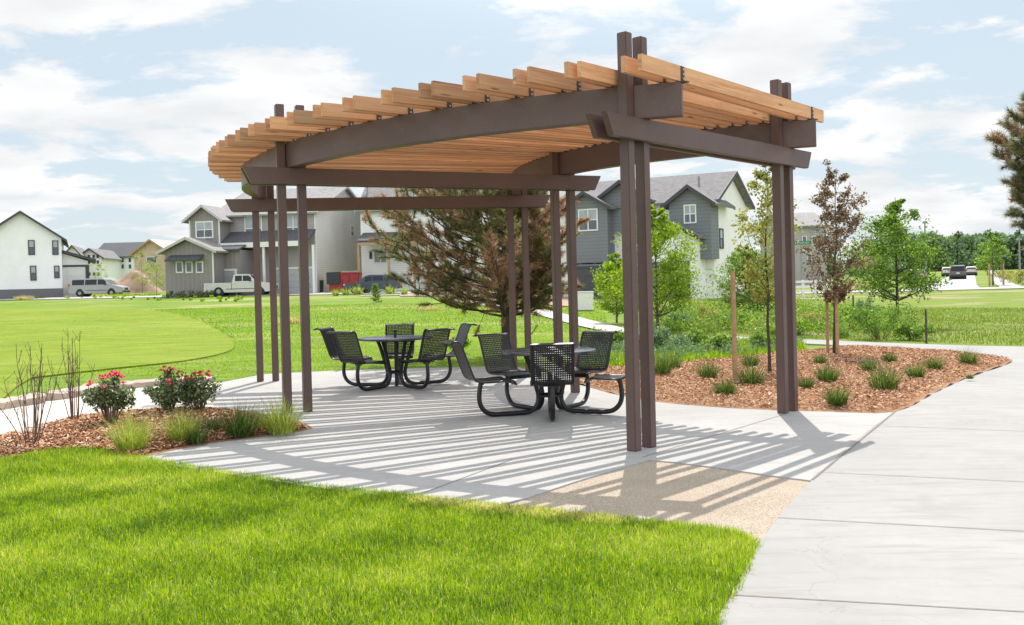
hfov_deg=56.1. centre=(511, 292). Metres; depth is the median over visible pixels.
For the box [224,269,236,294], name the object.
garage door
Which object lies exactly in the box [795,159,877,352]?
purple leaf tree
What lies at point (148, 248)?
unfinished house
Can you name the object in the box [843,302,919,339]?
shrub
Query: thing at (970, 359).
grass tuft
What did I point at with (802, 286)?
fence
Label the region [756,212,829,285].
grey house
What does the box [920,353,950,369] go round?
grass tuft
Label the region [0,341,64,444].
bare shrub
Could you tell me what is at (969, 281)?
road
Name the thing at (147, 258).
window
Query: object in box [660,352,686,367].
grass tuft
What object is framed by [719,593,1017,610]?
path joint
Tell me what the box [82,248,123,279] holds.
white house
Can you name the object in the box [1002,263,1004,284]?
tree stake
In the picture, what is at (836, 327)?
tree stake
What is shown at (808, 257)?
window
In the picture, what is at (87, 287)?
van
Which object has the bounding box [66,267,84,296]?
garage door
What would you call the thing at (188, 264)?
window
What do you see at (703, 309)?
shrub
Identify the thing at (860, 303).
shrub
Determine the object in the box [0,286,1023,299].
street
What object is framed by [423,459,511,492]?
plaza joint
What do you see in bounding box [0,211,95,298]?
white house
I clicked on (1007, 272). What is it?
bush
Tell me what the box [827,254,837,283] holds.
street tree
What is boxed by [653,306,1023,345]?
grass
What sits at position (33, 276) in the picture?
window
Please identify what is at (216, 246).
grey house
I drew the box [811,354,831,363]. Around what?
grass tuft
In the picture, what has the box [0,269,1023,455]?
ground
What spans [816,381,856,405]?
grass tuft
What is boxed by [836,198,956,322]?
young tree
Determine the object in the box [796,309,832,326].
shrub
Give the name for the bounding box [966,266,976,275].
parked car
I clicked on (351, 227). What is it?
window
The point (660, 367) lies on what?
grass tuft
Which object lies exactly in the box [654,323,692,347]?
shrub
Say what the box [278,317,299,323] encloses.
weed clump
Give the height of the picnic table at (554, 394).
0.941 m
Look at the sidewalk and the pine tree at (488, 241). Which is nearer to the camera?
the pine tree at (488, 241)
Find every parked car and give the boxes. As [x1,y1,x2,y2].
[343,275,402,292]
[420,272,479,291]
[940,267,949,276]
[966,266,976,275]
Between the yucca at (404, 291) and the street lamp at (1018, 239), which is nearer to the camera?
the yucca at (404, 291)
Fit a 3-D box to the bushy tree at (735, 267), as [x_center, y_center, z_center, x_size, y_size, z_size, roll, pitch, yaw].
[9.007,-0.407,37.077,3.548,2.824,3.111,-1,1,-1]
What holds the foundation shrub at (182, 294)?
on the ground at (981, 277)
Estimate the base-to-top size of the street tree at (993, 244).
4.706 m
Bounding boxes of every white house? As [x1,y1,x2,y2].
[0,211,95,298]
[66,245,84,255]
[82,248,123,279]
[98,242,143,277]
[354,187,495,290]
[500,191,565,286]
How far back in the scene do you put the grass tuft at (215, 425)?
10.38 m
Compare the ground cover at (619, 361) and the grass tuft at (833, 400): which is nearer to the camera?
the grass tuft at (833, 400)
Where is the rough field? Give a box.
[653,289,1023,346]
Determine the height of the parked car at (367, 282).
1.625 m
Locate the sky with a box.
[0,0,1023,267]
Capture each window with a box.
[28,240,34,254]
[30,266,36,280]
[52,240,58,254]
[54,266,59,277]
[146,257,156,263]
[176,261,183,272]
[185,261,192,272]
[195,221,213,237]
[196,261,203,272]
[244,216,261,231]
[287,215,297,229]
[350,225,353,236]
[368,250,373,259]
[373,248,386,262]
[578,208,597,231]
[683,204,696,223]
[719,228,723,248]
[807,253,811,265]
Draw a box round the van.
[68,278,129,296]
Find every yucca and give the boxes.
[331,287,340,295]
[339,287,351,294]
[347,284,364,293]
[384,283,395,293]
[397,286,409,294]
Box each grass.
[0,302,607,341]
[47,330,590,377]
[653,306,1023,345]
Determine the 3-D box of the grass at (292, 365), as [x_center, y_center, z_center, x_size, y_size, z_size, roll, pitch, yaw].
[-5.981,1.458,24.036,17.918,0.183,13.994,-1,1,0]
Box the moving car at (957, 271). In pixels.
[948,265,966,278]
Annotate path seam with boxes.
[812,411,895,478]
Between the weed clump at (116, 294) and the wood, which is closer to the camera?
the weed clump at (116, 294)
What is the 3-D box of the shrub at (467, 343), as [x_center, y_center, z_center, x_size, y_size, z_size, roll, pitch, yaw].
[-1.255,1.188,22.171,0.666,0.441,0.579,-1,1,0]
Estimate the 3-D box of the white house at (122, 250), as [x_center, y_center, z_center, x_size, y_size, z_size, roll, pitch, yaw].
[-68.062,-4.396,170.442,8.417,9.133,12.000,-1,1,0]
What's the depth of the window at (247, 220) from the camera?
91.19 m
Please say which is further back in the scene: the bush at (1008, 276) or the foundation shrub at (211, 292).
the bush at (1008, 276)
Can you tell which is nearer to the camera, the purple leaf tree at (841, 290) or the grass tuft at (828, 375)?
the grass tuft at (828, 375)
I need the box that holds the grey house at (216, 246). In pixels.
[155,187,361,297]
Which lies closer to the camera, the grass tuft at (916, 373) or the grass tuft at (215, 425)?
the grass tuft at (215, 425)
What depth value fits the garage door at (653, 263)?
62.75 m
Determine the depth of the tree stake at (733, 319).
14.81 m
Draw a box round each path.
[468,300,623,331]
[671,335,1023,624]
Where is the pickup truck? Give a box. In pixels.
[203,274,278,295]
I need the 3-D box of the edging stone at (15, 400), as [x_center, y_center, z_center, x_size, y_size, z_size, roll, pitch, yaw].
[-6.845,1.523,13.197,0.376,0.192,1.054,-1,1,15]
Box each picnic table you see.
[313,323,476,390]
[441,330,656,420]
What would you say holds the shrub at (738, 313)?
on the rough field
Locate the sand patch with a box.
[487,461,809,576]
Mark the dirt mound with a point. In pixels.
(131, 283)
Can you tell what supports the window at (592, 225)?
in the slate house at (704, 207)
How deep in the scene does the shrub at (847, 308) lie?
28.75 m
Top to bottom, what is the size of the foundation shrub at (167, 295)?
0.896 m
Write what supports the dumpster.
on the street
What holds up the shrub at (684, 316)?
on the rough field
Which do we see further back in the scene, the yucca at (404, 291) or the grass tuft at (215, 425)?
the yucca at (404, 291)
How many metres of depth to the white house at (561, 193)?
100.98 m
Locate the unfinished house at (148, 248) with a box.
[129,239,175,289]
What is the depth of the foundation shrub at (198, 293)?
85.88 m
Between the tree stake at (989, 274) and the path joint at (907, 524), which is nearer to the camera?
the path joint at (907, 524)
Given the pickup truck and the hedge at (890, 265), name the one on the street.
the pickup truck
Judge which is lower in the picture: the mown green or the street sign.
the mown green
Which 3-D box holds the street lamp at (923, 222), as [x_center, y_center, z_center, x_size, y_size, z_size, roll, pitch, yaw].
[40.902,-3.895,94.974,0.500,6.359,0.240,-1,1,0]
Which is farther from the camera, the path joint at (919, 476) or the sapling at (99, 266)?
the sapling at (99, 266)
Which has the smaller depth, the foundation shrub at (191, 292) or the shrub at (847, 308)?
the shrub at (847, 308)
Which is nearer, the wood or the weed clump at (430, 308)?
the weed clump at (430, 308)
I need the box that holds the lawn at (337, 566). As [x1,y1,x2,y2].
[0,451,744,624]
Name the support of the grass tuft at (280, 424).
on the mulch bed at (149, 453)
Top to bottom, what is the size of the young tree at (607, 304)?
2.593 m
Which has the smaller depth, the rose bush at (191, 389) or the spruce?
the rose bush at (191, 389)
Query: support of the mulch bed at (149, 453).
on the ground at (981, 277)
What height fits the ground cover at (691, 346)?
0.428 m
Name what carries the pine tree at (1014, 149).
on the rough field
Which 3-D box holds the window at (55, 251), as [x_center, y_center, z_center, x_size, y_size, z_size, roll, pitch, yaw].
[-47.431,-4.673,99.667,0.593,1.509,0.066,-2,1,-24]
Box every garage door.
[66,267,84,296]
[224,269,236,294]
[276,267,312,292]
[577,266,608,298]
[637,261,689,298]
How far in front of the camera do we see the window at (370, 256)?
92.49 m
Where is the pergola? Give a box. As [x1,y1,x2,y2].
[208,31,823,451]
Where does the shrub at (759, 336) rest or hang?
on the ground at (981, 277)
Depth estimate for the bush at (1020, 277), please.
84.10 m
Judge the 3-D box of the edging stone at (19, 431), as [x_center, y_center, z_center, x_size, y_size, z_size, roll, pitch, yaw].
[-5.204,1.556,10.898,0.391,0.119,1.080,-1,1,6]
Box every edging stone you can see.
[0,392,45,409]
[15,420,63,432]
[43,383,107,400]
[110,378,159,389]
[176,376,214,382]
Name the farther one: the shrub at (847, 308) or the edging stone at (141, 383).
the shrub at (847, 308)
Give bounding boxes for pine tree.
[361,188,591,357]
[982,88,1023,250]
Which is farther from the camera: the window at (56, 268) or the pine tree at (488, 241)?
the window at (56, 268)
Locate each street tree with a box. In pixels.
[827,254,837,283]
[971,243,998,274]
[972,231,1011,285]
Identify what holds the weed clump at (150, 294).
on the ground at (981, 277)
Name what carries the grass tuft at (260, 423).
on the mulch bed at (149, 453)
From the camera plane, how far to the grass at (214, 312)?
41.45 m
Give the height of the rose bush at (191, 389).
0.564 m
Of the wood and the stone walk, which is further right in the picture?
the wood
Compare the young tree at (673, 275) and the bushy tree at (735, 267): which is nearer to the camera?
the young tree at (673, 275)
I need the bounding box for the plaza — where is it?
[141,366,892,506]
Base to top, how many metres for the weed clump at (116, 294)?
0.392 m
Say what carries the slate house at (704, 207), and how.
on the ground at (981, 277)
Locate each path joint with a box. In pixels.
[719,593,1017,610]
[779,517,1021,530]
[830,472,1023,481]
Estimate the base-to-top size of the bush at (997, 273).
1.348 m
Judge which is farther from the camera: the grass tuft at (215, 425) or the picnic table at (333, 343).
the picnic table at (333, 343)
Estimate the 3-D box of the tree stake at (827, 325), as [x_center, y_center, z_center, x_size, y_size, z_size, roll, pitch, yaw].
[6.429,0.635,19.575,0.061,1.400,0.061,-2,1,-22]
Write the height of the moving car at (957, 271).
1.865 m
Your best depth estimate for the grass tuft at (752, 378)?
13.90 m
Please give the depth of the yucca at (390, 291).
78.81 m
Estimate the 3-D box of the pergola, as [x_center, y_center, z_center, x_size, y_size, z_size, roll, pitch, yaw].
[-0.540,-0.465,13.082,6.137,3.930,9.835,-2,1,-29]
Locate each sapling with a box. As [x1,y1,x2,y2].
[93,262,109,277]
[131,252,150,293]
[146,256,163,294]
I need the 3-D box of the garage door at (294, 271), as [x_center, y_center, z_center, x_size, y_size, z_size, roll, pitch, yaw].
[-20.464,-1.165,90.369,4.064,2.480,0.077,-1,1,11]
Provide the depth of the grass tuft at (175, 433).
9.79 m
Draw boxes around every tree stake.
[730,271,737,378]
[825,290,829,352]
[835,291,838,353]
[988,264,990,285]
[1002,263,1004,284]
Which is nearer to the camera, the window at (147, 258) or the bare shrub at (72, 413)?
the bare shrub at (72, 413)
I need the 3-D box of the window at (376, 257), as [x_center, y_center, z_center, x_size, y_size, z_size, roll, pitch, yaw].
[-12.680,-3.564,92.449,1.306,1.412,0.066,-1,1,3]
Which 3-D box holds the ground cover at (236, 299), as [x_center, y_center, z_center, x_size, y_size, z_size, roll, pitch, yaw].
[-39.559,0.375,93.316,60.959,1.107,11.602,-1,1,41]
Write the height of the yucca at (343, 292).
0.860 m
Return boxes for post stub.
[925,309,926,342]
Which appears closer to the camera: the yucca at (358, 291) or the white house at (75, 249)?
the yucca at (358, 291)
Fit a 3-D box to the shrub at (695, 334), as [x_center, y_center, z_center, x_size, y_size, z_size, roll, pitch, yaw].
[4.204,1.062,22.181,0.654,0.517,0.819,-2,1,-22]
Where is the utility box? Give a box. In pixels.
[578,291,593,309]
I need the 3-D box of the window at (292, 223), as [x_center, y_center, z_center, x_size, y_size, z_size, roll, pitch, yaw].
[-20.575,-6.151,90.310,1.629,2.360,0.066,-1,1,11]
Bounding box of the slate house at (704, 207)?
[560,171,754,299]
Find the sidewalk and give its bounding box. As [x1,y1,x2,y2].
[990,270,1021,286]
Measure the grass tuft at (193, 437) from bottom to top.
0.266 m
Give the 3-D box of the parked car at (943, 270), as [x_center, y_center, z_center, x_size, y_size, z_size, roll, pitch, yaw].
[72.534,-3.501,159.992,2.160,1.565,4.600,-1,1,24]
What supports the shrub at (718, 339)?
on the ground at (981, 277)
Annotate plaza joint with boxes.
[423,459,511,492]
[643,413,786,456]
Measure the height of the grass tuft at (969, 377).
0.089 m
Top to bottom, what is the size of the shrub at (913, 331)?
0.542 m
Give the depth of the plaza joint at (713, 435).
9.72 m
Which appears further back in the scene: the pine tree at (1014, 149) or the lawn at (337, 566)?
the pine tree at (1014, 149)
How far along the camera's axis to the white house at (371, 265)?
92.43 m
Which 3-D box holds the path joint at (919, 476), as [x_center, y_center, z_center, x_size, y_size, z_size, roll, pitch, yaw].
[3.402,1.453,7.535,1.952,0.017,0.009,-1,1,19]
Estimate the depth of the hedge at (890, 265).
184.28 m
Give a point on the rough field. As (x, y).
(985, 298)
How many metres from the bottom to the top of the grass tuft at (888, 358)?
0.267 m
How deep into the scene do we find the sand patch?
7.13 m
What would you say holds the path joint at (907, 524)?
on the path at (899, 562)
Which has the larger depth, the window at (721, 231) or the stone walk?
the window at (721, 231)
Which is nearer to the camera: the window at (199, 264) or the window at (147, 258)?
the window at (199, 264)
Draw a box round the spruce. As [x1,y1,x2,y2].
[368,283,382,301]
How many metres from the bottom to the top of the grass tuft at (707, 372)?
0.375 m
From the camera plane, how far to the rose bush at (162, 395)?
11.76 m
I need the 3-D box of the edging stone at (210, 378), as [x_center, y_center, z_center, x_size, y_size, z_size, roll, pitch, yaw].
[-5.388,1.492,16.051,0.795,0.152,0.380,-2,1,-25]
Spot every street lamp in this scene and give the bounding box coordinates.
[922,221,926,282]
[1016,238,1021,282]
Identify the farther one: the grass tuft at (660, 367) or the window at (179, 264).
the window at (179, 264)
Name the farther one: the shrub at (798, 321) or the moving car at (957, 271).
the moving car at (957, 271)
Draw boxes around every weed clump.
[14,295,33,299]
[107,293,133,296]
[141,292,159,295]
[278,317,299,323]
[415,305,440,310]
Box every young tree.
[590,252,623,322]
[594,204,712,330]
[730,165,806,372]
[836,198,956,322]
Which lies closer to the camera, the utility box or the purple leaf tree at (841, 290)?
the purple leaf tree at (841, 290)
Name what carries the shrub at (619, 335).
on the ground at (981, 277)
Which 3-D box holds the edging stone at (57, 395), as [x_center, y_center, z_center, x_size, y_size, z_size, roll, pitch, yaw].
[-6.544,1.508,14.421,0.377,0.187,1.342,-1,1,10]
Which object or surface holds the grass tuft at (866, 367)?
on the mulch bed at (922, 396)
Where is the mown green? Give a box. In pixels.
[0,306,233,397]
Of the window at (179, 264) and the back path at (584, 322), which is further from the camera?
the window at (179, 264)
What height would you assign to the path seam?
0.023 m
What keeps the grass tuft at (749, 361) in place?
on the mulch bed at (922, 396)
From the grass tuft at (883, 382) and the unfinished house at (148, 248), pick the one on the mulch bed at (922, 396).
the grass tuft at (883, 382)
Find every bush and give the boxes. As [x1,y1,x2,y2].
[79,370,136,422]
[141,366,187,410]
[173,370,221,410]
[990,270,1007,281]
[997,270,1017,282]
[1004,270,1020,283]
[1009,269,1023,284]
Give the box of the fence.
[795,279,828,297]
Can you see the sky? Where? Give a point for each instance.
(112, 112)
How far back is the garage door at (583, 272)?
66.70 m
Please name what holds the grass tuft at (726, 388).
on the mulch bed at (922, 396)
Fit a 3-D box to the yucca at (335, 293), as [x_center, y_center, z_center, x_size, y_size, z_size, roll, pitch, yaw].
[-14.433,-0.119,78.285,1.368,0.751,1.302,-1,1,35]
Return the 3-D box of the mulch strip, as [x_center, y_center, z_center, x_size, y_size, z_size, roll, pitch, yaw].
[-1.634,0.279,69.578,10.199,0.734,38.305,-2,1,-27]
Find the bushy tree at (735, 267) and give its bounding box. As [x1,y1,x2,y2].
[703,246,798,312]
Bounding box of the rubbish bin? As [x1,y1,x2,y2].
[319,280,323,291]
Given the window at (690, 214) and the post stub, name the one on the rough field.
the post stub
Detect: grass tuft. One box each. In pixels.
[94,404,175,451]
[153,403,220,442]
[172,422,210,443]
[201,414,224,430]
[207,398,272,437]
[241,393,313,434]
[246,406,270,429]
[654,346,682,375]
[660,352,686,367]
[692,356,723,378]
[703,373,744,395]
[726,357,775,384]
[737,348,761,366]
[798,375,814,388]
[808,360,844,382]
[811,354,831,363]
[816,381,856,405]
[854,359,913,390]
[856,357,880,370]
[879,350,902,361]
[896,359,931,378]
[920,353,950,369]
[954,348,982,364]
[966,373,974,378]
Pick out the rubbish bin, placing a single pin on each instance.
(321, 285)
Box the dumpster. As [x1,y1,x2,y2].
[326,271,361,290]
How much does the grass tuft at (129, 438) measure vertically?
0.464 m
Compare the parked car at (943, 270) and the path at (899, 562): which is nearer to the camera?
the path at (899, 562)
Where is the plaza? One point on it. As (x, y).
(424, 440)
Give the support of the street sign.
on the rough field
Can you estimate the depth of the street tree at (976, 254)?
157.93 m
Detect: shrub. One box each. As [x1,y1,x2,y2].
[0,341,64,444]
[47,329,94,418]
[164,291,175,297]
[175,290,185,297]
[188,289,194,296]
[195,290,204,296]
[204,290,214,296]
[445,336,471,348]
[590,326,623,343]
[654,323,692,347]
[669,312,695,324]
[675,327,712,344]
[696,304,724,320]
[699,332,739,349]
[717,308,752,329]
[747,332,775,345]
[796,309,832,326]
[796,317,816,334]
[838,303,871,327]
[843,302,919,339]
[854,296,880,311]
[883,319,936,339]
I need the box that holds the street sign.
[795,241,810,295]
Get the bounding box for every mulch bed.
[0,410,311,458]
[580,346,1012,412]
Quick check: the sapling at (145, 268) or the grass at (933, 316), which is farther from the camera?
the sapling at (145, 268)
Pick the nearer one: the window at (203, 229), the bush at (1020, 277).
the bush at (1020, 277)
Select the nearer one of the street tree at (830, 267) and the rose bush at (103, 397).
the rose bush at (103, 397)
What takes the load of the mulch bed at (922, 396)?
on the ground at (981, 277)
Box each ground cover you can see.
[13,293,243,301]
[579,333,805,359]
[579,335,807,367]
[653,295,923,337]
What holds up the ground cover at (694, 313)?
on the rough field
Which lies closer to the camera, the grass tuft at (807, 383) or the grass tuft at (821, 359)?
the grass tuft at (807, 383)
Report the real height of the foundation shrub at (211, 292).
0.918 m
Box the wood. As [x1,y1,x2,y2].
[859,229,1023,271]
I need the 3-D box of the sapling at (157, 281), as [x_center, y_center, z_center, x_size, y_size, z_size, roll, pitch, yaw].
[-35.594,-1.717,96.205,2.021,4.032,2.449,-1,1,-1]
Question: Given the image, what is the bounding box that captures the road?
[927,275,979,288]
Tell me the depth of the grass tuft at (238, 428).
10.09 m
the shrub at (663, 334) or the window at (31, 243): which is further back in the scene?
the window at (31, 243)
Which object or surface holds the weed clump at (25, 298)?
on the ground at (981, 277)
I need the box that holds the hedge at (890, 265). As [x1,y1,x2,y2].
[752,256,908,276]
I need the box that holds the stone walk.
[0,382,215,433]
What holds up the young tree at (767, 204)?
on the mulch bed at (922, 396)
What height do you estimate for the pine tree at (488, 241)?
5.487 m
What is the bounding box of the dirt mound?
[93,270,163,293]
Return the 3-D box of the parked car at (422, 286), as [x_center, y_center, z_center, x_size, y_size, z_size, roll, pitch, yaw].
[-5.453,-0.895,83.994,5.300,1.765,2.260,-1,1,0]
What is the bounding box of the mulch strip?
[400,291,567,305]
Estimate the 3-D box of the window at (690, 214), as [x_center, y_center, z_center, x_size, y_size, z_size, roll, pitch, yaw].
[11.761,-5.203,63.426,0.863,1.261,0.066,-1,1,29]

